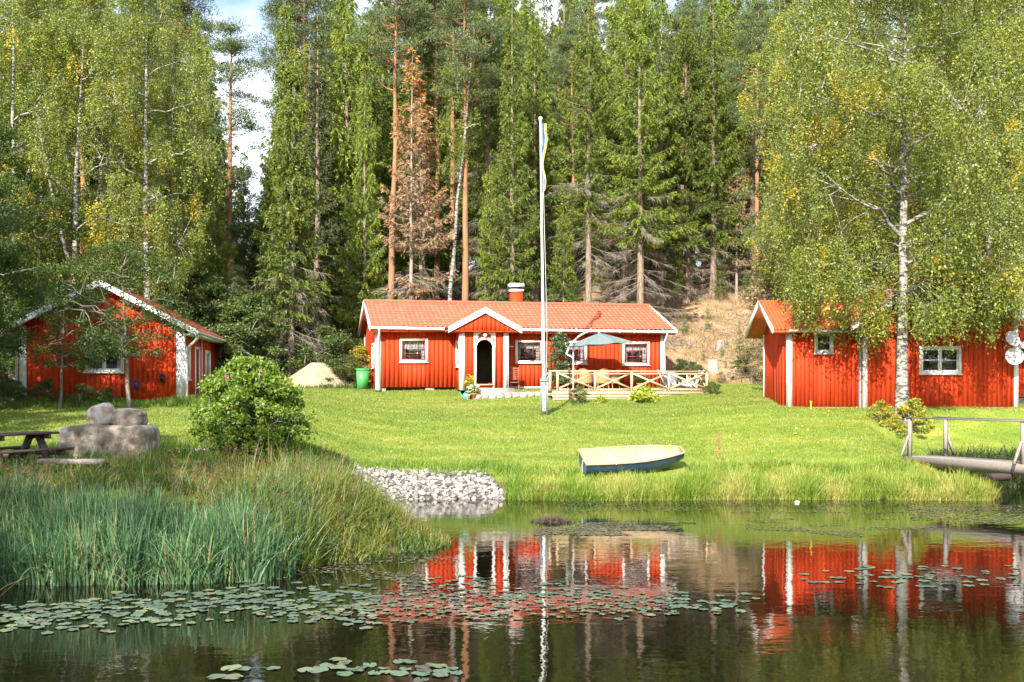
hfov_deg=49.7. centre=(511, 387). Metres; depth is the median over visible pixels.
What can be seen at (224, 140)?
spruce tree
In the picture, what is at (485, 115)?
spruce tree
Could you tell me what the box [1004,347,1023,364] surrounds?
satellite dish
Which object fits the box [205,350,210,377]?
window
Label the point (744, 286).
young spruce
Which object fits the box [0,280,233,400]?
red cottage
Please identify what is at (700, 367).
leafy shrub
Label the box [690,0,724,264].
spruce tree
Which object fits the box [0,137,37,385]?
broadleaf tree
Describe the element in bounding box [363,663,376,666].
lily pad
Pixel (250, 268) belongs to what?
spruce tree
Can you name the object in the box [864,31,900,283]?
spruce tree
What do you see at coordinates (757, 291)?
pale scrub
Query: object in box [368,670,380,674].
lily pad
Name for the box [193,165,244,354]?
spruce tree
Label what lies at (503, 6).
spruce tree
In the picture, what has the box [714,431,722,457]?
dock stalk
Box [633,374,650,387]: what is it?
flower pot
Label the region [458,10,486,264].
spruce tree
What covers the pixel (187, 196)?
spruce tree
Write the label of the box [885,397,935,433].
birch sprouts
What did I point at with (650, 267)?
spruce tree
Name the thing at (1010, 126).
birch tree
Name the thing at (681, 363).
leafy shrub
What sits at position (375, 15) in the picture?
pine tree
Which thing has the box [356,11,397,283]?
spruce tree
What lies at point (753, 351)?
pale scrub
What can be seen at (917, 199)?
birch tree
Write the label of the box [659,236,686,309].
spruce tree
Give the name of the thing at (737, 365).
leafy shrub
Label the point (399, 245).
withered spruce
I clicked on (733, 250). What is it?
spruce tree
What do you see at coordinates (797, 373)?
red shed
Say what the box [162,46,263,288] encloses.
spruce tree
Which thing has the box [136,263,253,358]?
leafy shrub
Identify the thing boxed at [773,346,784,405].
side door
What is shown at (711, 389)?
leafy shrub
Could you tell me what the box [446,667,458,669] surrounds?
lily pad
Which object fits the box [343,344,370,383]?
autumn shrub
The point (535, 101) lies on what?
spruce tree
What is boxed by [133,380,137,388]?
hose box
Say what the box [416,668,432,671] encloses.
lily pad
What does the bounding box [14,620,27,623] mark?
lily pad
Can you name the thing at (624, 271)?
spruce tree
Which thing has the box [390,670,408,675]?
lily pad
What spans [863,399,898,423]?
birch sprouts
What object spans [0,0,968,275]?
sky
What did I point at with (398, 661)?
lily pad
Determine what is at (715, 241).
spruce tree
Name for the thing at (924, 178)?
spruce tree
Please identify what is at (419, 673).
lily pad
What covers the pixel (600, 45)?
spruce tree
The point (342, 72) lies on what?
spruce tree
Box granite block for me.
[58,424,159,460]
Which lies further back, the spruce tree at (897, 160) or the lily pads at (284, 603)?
the spruce tree at (897, 160)
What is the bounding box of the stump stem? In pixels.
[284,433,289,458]
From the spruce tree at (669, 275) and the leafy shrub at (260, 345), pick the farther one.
the spruce tree at (669, 275)
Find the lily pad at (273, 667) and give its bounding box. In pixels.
[265,666,279,669]
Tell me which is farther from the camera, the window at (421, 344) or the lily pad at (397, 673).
the window at (421, 344)
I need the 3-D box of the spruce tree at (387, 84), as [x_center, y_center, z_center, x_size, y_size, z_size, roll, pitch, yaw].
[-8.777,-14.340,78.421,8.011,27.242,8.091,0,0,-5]
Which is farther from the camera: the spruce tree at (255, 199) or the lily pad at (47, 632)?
the spruce tree at (255, 199)
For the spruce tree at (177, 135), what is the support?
on the ground at (868, 424)
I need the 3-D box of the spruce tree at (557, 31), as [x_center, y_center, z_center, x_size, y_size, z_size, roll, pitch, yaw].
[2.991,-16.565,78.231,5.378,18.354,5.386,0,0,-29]
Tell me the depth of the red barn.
39.33 m
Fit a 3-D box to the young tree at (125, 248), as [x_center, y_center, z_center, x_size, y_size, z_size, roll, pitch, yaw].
[-12.818,-1.857,36.562,5.201,6.102,5.332,0,0,0]
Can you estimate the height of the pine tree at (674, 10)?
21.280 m
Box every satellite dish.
[1001,331,1019,345]
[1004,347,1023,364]
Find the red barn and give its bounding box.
[847,274,1023,407]
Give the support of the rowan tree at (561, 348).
on the ground at (868, 424)
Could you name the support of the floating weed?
on the water
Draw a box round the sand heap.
[286,363,354,386]
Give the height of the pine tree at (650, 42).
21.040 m
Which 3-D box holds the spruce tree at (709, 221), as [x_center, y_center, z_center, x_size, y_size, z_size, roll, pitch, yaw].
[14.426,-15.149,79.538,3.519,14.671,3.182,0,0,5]
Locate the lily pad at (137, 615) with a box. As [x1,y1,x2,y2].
[131,613,143,616]
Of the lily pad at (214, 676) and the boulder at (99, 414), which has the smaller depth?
the lily pad at (214, 676)
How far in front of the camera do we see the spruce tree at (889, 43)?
87.32 m
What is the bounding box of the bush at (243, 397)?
[185,354,318,462]
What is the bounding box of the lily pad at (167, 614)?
[159,612,171,615]
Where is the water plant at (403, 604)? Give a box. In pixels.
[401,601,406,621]
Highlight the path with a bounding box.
[475,391,557,398]
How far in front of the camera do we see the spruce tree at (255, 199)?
91.42 m
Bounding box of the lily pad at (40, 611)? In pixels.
[35,610,48,612]
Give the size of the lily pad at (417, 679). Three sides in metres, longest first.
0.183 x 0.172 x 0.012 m
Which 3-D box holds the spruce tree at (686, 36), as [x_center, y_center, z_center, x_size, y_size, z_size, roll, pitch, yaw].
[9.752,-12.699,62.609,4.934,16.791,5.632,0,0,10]
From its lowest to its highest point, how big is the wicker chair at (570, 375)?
0.912 m
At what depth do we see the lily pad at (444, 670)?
12.07 m
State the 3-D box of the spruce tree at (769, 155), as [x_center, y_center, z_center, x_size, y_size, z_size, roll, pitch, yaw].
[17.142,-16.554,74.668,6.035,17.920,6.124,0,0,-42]
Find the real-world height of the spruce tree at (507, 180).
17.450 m
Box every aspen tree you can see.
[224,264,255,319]
[730,79,838,299]
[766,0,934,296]
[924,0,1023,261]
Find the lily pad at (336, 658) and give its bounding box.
[329,657,346,660]
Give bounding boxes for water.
[0,486,1023,681]
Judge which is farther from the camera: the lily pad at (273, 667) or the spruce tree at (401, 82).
the spruce tree at (401, 82)
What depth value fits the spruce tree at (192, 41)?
58.87 m
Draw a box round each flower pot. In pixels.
[464,374,475,397]
[469,384,478,398]
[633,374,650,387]
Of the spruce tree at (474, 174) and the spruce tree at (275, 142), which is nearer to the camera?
the spruce tree at (275, 142)
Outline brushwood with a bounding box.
[655,307,762,378]
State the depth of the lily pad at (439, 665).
12.30 m
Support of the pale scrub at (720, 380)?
on the ground at (868, 424)
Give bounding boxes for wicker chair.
[561,369,576,390]
[575,369,593,390]
[593,369,610,390]
[604,369,620,388]
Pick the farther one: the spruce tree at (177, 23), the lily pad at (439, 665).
the spruce tree at (177, 23)
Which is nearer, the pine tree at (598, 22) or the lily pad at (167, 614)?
the lily pad at (167, 614)
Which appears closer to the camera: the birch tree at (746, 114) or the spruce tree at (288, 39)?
the birch tree at (746, 114)
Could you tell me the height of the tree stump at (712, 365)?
0.610 m
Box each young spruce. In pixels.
[681,306,688,334]
[701,346,704,361]
[704,300,712,329]
[709,260,731,299]
[735,320,743,350]
[736,269,751,300]
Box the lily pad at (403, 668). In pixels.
[399,667,411,670]
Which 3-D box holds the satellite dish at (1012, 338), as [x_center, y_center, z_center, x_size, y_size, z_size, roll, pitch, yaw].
[17.546,-1.725,38.915,0.539,0.543,0.821,0,0,0]
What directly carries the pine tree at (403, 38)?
on the ground at (868, 424)
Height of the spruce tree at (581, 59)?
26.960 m
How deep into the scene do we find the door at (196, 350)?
43.43 m
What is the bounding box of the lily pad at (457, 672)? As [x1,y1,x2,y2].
[450,670,462,674]
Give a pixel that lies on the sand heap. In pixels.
(313, 374)
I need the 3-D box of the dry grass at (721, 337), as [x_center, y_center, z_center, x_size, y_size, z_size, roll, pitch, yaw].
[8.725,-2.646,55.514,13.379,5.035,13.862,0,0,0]
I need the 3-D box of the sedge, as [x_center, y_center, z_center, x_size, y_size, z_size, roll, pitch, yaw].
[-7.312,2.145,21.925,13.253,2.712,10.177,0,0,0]
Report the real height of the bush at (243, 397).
3.010 m
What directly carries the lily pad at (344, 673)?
on the water
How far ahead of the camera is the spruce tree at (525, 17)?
68.44 m
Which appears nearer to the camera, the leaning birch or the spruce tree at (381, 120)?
the leaning birch
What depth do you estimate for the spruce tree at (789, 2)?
83.09 m
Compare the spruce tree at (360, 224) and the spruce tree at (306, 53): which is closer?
the spruce tree at (360, 224)
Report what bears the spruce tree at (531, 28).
on the ground at (868, 424)
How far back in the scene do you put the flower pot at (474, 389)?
44.01 m
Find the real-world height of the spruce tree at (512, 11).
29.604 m
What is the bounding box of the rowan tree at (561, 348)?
[545,331,577,385]
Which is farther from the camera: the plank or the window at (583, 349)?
the window at (583, 349)
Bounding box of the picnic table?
[0,431,73,472]
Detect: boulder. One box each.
[86,403,114,424]
[111,408,148,424]
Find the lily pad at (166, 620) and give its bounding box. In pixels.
[161,618,172,621]
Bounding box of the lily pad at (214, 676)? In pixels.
[206,674,226,678]
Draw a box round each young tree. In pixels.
[0,278,117,407]
[38,239,204,407]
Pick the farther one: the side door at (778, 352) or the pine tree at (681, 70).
the pine tree at (681, 70)
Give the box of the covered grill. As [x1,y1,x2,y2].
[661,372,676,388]
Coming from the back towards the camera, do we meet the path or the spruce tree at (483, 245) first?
the spruce tree at (483, 245)
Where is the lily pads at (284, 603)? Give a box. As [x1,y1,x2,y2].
[0,565,1020,608]
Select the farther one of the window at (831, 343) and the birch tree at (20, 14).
the birch tree at (20, 14)
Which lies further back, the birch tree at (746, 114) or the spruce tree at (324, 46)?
the spruce tree at (324, 46)
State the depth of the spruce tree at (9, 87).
61.66 m
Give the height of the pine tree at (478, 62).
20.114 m
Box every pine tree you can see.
[0,0,90,122]
[21,0,143,255]
[105,0,176,289]
[129,0,247,115]
[185,15,274,316]
[243,0,353,333]
[252,0,324,128]
[344,0,446,299]
[375,0,455,107]
[386,0,476,299]
[410,0,481,285]
[427,0,510,300]
[431,0,484,236]
[443,20,477,272]
[468,36,488,99]
[472,18,543,268]
[543,24,599,288]
[565,0,618,236]
[597,1,646,72]
[602,0,670,70]
[603,33,654,293]
[607,9,667,260]
[642,26,663,101]
[653,0,730,289]
[657,29,710,110]
[658,0,712,276]
[719,0,780,311]
[810,16,879,299]
[877,0,936,254]
[909,0,973,61]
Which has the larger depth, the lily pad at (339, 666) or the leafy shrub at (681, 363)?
the leafy shrub at (681, 363)
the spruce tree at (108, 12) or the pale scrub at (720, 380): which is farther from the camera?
the spruce tree at (108, 12)
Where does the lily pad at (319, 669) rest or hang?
on the water
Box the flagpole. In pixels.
[538,116,547,414]
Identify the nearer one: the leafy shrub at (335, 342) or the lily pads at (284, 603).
the lily pads at (284, 603)
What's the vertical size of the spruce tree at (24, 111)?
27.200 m
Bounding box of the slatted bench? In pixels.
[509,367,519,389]
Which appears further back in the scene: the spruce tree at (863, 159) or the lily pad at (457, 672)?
the spruce tree at (863, 159)
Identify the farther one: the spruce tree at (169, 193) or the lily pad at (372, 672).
the spruce tree at (169, 193)
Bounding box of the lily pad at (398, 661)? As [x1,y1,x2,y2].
[393,659,404,663]
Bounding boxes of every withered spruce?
[371,47,458,299]
[377,78,461,299]
[718,138,767,297]
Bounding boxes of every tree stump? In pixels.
[707,360,718,372]
[716,340,725,349]
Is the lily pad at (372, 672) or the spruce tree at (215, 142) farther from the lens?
the spruce tree at (215, 142)
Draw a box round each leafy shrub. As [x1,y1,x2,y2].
[0,376,27,409]
[0,380,30,404]
[29,378,66,404]
[63,383,98,407]
[91,386,122,403]
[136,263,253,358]
[168,280,267,368]
[213,291,302,374]
[221,310,315,377]
[286,323,366,380]
[324,354,369,388]
[569,385,589,404]
[666,358,698,387]
[678,361,710,385]
[701,381,721,394]
[730,355,751,372]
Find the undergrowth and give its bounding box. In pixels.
[227,374,374,389]
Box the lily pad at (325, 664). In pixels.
[319,663,335,666]
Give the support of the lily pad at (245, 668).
on the water
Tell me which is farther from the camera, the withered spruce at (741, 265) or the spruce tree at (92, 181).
the spruce tree at (92, 181)
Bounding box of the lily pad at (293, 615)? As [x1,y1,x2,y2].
[287,614,298,616]
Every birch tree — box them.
[0,0,105,380]
[0,0,121,308]
[0,0,155,303]
[19,0,183,293]
[65,0,236,302]
[122,16,216,306]
[733,10,851,299]
[746,0,909,299]
[756,0,1023,423]
[851,0,1023,281]
[920,0,1023,309]
[939,0,1023,313]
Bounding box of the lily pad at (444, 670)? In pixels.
[433,668,450,672]
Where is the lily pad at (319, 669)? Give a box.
[309,666,328,672]
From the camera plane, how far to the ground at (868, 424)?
37.67 m
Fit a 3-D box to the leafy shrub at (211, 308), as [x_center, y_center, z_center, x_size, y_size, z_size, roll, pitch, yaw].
[-13.425,-2.151,49.946,4.906,5.399,4.903,0,0,9]
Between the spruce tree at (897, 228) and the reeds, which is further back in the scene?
the spruce tree at (897, 228)
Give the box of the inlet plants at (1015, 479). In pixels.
[921,440,1023,487]
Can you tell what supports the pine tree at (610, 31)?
on the ground at (868, 424)
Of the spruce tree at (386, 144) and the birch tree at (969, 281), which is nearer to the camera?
the birch tree at (969, 281)
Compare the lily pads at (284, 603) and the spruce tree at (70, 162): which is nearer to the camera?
the lily pads at (284, 603)
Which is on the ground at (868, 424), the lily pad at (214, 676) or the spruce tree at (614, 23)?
the spruce tree at (614, 23)
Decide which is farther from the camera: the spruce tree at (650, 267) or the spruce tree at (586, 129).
the spruce tree at (650, 267)
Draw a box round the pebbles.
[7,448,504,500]
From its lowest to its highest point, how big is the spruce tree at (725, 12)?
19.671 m
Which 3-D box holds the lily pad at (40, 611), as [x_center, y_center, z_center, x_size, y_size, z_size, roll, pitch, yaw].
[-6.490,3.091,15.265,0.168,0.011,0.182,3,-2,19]
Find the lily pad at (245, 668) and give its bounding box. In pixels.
[236,666,250,670]
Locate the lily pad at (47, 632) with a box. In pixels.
[41,631,53,633]
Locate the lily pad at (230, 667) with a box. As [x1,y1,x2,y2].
[221,664,241,670]
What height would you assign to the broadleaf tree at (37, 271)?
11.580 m
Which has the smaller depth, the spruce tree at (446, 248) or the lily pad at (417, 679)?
the lily pad at (417, 679)
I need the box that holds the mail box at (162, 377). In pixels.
[160,374,164,381]
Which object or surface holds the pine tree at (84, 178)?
on the ground at (868, 424)
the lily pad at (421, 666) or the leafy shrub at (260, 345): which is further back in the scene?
the leafy shrub at (260, 345)
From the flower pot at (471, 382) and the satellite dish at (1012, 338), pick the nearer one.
the satellite dish at (1012, 338)
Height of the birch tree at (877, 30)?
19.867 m
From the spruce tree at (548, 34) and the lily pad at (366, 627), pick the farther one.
the spruce tree at (548, 34)
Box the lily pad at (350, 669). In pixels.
[344,668,357,670]
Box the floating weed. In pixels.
[243,500,1023,580]
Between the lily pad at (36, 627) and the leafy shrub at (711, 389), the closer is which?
the lily pad at (36, 627)
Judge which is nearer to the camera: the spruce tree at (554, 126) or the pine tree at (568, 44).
the pine tree at (568, 44)
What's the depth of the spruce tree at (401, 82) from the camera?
90.94 m
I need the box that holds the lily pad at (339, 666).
[329,664,346,668]
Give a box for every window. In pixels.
[82,334,123,372]
[186,346,191,380]
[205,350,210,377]
[370,343,373,368]
[399,338,428,362]
[515,340,541,363]
[565,341,587,364]
[622,342,650,365]
[814,333,834,353]
[919,346,962,374]
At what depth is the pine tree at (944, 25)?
71.28 m
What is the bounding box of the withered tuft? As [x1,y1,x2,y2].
[506,481,570,500]
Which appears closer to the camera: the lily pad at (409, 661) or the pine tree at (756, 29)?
the lily pad at (409, 661)
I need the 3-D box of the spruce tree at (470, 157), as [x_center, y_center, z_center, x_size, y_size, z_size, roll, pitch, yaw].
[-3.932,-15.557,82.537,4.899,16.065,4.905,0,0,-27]
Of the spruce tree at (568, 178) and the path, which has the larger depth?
the spruce tree at (568, 178)
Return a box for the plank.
[37,459,106,463]
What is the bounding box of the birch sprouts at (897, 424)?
[888,419,906,436]
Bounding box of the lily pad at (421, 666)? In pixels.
[415,665,429,668]
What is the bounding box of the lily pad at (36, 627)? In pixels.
[31,625,44,628]
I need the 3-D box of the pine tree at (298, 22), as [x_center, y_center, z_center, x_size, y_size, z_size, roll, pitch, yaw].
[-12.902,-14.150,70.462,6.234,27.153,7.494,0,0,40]
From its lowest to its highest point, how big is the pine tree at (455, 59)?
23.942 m
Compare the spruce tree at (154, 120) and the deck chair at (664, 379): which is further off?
the spruce tree at (154, 120)
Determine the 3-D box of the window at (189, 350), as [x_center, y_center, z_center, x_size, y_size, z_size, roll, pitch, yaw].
[-12.122,-0.910,41.177,0.280,1.280,0.960,0,0,-7]
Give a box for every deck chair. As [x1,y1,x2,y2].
[657,370,691,390]
[675,370,704,388]
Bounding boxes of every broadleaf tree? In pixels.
[0,117,82,374]
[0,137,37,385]
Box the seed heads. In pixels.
[0,433,426,533]
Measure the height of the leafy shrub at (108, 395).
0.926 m
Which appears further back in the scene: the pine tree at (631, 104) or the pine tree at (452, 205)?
the pine tree at (452, 205)
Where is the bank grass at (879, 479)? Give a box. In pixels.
[500,454,1010,500]
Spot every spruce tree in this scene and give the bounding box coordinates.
[0,3,38,376]
[1,70,22,262]
[3,0,107,375]
[4,26,42,334]
[6,9,97,288]
[77,82,130,263]
[85,81,133,286]
[98,0,117,49]
[119,1,155,291]
[124,0,182,276]
[125,39,219,293]
[127,31,187,258]
[135,114,194,317]
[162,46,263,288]
[169,6,207,136]
[173,10,220,319]
[175,129,197,322]
[188,19,239,163]
[193,51,246,282]
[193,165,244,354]
[198,98,234,278]
[224,153,262,319]
[246,4,327,370]
[246,155,301,347]
[249,173,268,229]
[250,54,322,367]
[250,89,332,377]
[251,109,277,228]
[252,48,328,371]
[260,41,342,364]
[281,14,353,362]
[295,0,408,373]
[300,6,349,116]
[311,0,362,337]
[320,34,404,364]
[322,11,361,363]
[323,20,418,330]
[333,62,388,365]
[342,115,399,284]
[353,0,414,340]
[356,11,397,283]
[360,0,409,153]
[381,0,462,300]
[384,2,473,273]
[390,12,469,299]
[413,13,478,292]
[433,94,478,266]
[441,0,531,300]
[445,80,479,271]
[455,34,476,266]
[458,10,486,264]
[462,0,540,291]
[468,1,524,255]
[469,167,508,300]
[475,0,511,219]
[478,2,544,301]
[479,0,568,289]
[498,17,585,302]
[510,0,521,23]
[514,36,566,265]
[516,0,550,249]
[520,0,545,245]
[538,1,591,266]
[540,0,555,101]
[540,24,584,270]
[543,75,595,274]
[544,211,583,302]
[545,0,585,251]
[546,0,583,266]
[546,0,629,302]
[550,4,587,266]
[569,36,618,270]
[576,0,653,302]
[578,0,699,350]
[580,12,604,107]
[592,0,655,263]
[592,24,661,308]
[620,75,677,283]
[621,0,705,305]
[645,15,727,303]
[654,66,698,269]
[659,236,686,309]
[674,12,734,272]
[675,0,754,298]
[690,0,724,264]
[691,0,749,269]
[691,0,764,284]
[692,0,741,263]
[695,77,730,272]
[709,0,795,284]
[715,32,772,276]
[717,0,782,285]
[738,19,808,267]
[747,0,800,254]
[749,0,813,259]
[772,0,806,213]
[820,10,897,289]
[855,1,913,287]
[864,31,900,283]
[877,32,910,279]
[883,17,921,209]
[889,6,939,269]
[908,13,944,264]
[930,16,1003,263]
[998,52,1023,263]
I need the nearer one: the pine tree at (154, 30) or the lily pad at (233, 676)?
the lily pad at (233, 676)
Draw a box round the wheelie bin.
[355,368,368,388]
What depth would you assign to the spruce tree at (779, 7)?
78.66 m
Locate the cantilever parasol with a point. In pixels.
(599, 339)
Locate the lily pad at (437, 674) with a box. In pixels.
[432,672,447,676]
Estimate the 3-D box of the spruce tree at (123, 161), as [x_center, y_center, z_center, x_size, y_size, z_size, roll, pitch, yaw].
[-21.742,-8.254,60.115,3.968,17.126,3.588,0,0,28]
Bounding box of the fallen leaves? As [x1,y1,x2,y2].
[330,402,997,461]
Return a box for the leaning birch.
[431,6,487,300]
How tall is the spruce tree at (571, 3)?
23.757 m
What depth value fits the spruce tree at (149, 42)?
85.43 m
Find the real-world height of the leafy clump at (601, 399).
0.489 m
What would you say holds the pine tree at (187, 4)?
on the ground at (868, 424)
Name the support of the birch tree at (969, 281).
on the ground at (868, 424)
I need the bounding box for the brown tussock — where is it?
[525,514,579,523]
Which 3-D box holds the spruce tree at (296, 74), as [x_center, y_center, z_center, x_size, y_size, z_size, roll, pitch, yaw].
[-11.835,-9.347,60.232,4.984,18.726,4.935,0,0,-8]
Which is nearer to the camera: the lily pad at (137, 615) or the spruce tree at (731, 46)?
the lily pad at (137, 615)
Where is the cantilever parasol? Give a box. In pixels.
[566,329,631,388]
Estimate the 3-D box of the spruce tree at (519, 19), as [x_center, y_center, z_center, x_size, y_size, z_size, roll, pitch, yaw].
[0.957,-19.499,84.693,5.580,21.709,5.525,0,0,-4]
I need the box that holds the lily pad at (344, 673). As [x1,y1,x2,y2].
[336,671,353,675]
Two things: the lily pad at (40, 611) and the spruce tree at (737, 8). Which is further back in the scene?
the spruce tree at (737, 8)
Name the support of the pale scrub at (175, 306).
on the ground at (868, 424)
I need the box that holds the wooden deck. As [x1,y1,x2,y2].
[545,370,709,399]
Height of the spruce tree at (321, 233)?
19.836 m
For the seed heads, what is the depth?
21.03 m
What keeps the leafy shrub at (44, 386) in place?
on the ground at (868, 424)
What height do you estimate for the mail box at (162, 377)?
0.290 m
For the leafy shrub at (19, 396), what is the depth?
38.43 m
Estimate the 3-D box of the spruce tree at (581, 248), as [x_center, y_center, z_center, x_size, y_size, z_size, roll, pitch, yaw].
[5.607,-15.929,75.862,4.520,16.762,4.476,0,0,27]
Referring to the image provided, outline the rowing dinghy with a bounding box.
[578,445,684,474]
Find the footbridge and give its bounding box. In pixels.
[899,416,1023,481]
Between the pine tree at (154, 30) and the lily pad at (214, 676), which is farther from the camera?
the pine tree at (154, 30)
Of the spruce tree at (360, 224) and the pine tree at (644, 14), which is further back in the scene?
the pine tree at (644, 14)
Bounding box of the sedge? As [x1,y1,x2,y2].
[0,432,472,587]
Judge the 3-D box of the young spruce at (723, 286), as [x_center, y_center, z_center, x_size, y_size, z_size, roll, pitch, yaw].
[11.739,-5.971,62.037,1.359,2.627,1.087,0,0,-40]
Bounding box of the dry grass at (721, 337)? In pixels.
[562,297,765,382]
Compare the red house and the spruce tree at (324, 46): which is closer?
the red house
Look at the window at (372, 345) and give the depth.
47.24 m
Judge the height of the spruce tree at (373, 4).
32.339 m
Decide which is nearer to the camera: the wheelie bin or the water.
the water
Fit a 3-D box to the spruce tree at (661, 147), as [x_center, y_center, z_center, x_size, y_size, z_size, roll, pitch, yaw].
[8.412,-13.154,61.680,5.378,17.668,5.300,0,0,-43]
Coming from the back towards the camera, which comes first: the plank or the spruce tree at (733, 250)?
the spruce tree at (733, 250)
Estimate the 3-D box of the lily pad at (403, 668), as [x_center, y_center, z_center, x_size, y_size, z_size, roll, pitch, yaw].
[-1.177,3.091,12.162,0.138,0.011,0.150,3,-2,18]
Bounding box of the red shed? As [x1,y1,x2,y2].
[745,300,908,407]
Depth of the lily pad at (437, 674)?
11.91 m
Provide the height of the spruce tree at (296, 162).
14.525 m
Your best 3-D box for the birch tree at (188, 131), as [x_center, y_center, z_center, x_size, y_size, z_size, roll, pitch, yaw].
[-16.337,-8.797,52.918,4.380,18.132,4.438,0,0,-16]
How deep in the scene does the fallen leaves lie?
36.78 m
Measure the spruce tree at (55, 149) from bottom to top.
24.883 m
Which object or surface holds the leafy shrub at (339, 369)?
on the ground at (868, 424)
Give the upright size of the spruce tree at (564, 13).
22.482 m
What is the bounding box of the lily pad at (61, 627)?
[55,626,67,629]
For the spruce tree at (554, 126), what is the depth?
72.48 m
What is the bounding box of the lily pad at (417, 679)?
[413,677,428,681]
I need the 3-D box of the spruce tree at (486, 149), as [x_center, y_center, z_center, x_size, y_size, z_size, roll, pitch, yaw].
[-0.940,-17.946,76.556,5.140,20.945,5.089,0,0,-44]
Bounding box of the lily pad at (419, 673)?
[411,671,429,675]
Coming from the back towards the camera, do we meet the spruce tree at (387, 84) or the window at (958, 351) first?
the spruce tree at (387, 84)
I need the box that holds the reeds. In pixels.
[0,455,343,591]
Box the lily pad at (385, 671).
[379,670,390,673]
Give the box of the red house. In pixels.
[358,283,677,394]
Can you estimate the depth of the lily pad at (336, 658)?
12.62 m
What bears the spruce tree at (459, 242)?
on the ground at (868, 424)
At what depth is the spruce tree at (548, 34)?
89.10 m
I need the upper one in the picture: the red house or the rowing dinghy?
the red house
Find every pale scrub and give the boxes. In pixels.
[134,278,222,355]
[716,371,726,382]
[732,268,814,357]
[735,344,762,384]
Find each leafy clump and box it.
[595,395,608,402]
[628,383,660,402]
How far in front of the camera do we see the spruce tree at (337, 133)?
59.55 m
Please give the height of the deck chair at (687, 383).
0.893 m
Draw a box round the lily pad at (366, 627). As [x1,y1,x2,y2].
[359,626,372,628]
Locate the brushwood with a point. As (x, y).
(732, 371)
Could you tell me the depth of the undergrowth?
46.76 m
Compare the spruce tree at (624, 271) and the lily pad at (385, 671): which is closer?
the lily pad at (385, 671)
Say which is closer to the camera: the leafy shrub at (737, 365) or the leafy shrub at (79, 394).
the leafy shrub at (79, 394)
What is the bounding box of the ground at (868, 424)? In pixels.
[0,266,1023,563]
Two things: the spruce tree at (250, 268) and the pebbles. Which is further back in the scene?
the spruce tree at (250, 268)
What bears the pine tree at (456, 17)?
on the ground at (868, 424)
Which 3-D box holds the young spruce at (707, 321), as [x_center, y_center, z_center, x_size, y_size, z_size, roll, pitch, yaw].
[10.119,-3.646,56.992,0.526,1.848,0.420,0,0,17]
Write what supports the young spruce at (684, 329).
on the ground at (868, 424)
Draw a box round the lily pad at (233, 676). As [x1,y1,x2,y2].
[221,673,243,679]
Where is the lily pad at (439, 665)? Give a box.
[430,664,447,667]
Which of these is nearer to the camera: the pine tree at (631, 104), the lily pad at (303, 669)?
the lily pad at (303, 669)
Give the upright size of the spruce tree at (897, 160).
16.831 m
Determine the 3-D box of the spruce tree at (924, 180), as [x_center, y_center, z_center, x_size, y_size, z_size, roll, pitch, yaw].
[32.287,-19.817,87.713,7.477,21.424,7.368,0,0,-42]
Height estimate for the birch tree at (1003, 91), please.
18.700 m
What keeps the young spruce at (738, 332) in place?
on the ground at (868, 424)
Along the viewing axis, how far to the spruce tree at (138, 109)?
74.30 m
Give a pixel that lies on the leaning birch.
(464, 150)
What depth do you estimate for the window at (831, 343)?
39.45 m
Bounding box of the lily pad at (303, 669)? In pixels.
[297,667,315,671]
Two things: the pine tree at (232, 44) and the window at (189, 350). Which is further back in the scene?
the pine tree at (232, 44)
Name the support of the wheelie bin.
on the ground at (868, 424)
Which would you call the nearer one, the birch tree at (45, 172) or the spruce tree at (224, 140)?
the birch tree at (45, 172)
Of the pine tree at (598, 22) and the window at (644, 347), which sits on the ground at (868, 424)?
the pine tree at (598, 22)
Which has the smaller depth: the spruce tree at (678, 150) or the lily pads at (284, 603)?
the lily pads at (284, 603)
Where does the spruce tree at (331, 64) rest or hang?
on the ground at (868, 424)
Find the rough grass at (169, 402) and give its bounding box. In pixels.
[0,392,952,497]
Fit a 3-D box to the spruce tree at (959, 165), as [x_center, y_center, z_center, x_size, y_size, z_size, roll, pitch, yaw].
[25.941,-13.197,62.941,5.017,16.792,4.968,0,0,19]
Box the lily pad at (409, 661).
[402,659,416,662]
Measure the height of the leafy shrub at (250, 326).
4.844 m
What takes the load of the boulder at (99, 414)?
on the granite block
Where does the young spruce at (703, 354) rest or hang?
on the ground at (868, 424)
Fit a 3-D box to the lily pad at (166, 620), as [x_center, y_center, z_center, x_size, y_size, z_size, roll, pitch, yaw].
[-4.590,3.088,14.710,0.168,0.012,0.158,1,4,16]
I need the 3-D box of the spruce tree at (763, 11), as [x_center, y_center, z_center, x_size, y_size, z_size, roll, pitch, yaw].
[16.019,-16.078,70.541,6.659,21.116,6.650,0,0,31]
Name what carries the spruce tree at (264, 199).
on the ground at (868, 424)
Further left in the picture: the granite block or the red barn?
the granite block
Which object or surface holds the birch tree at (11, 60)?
on the ground at (868, 424)

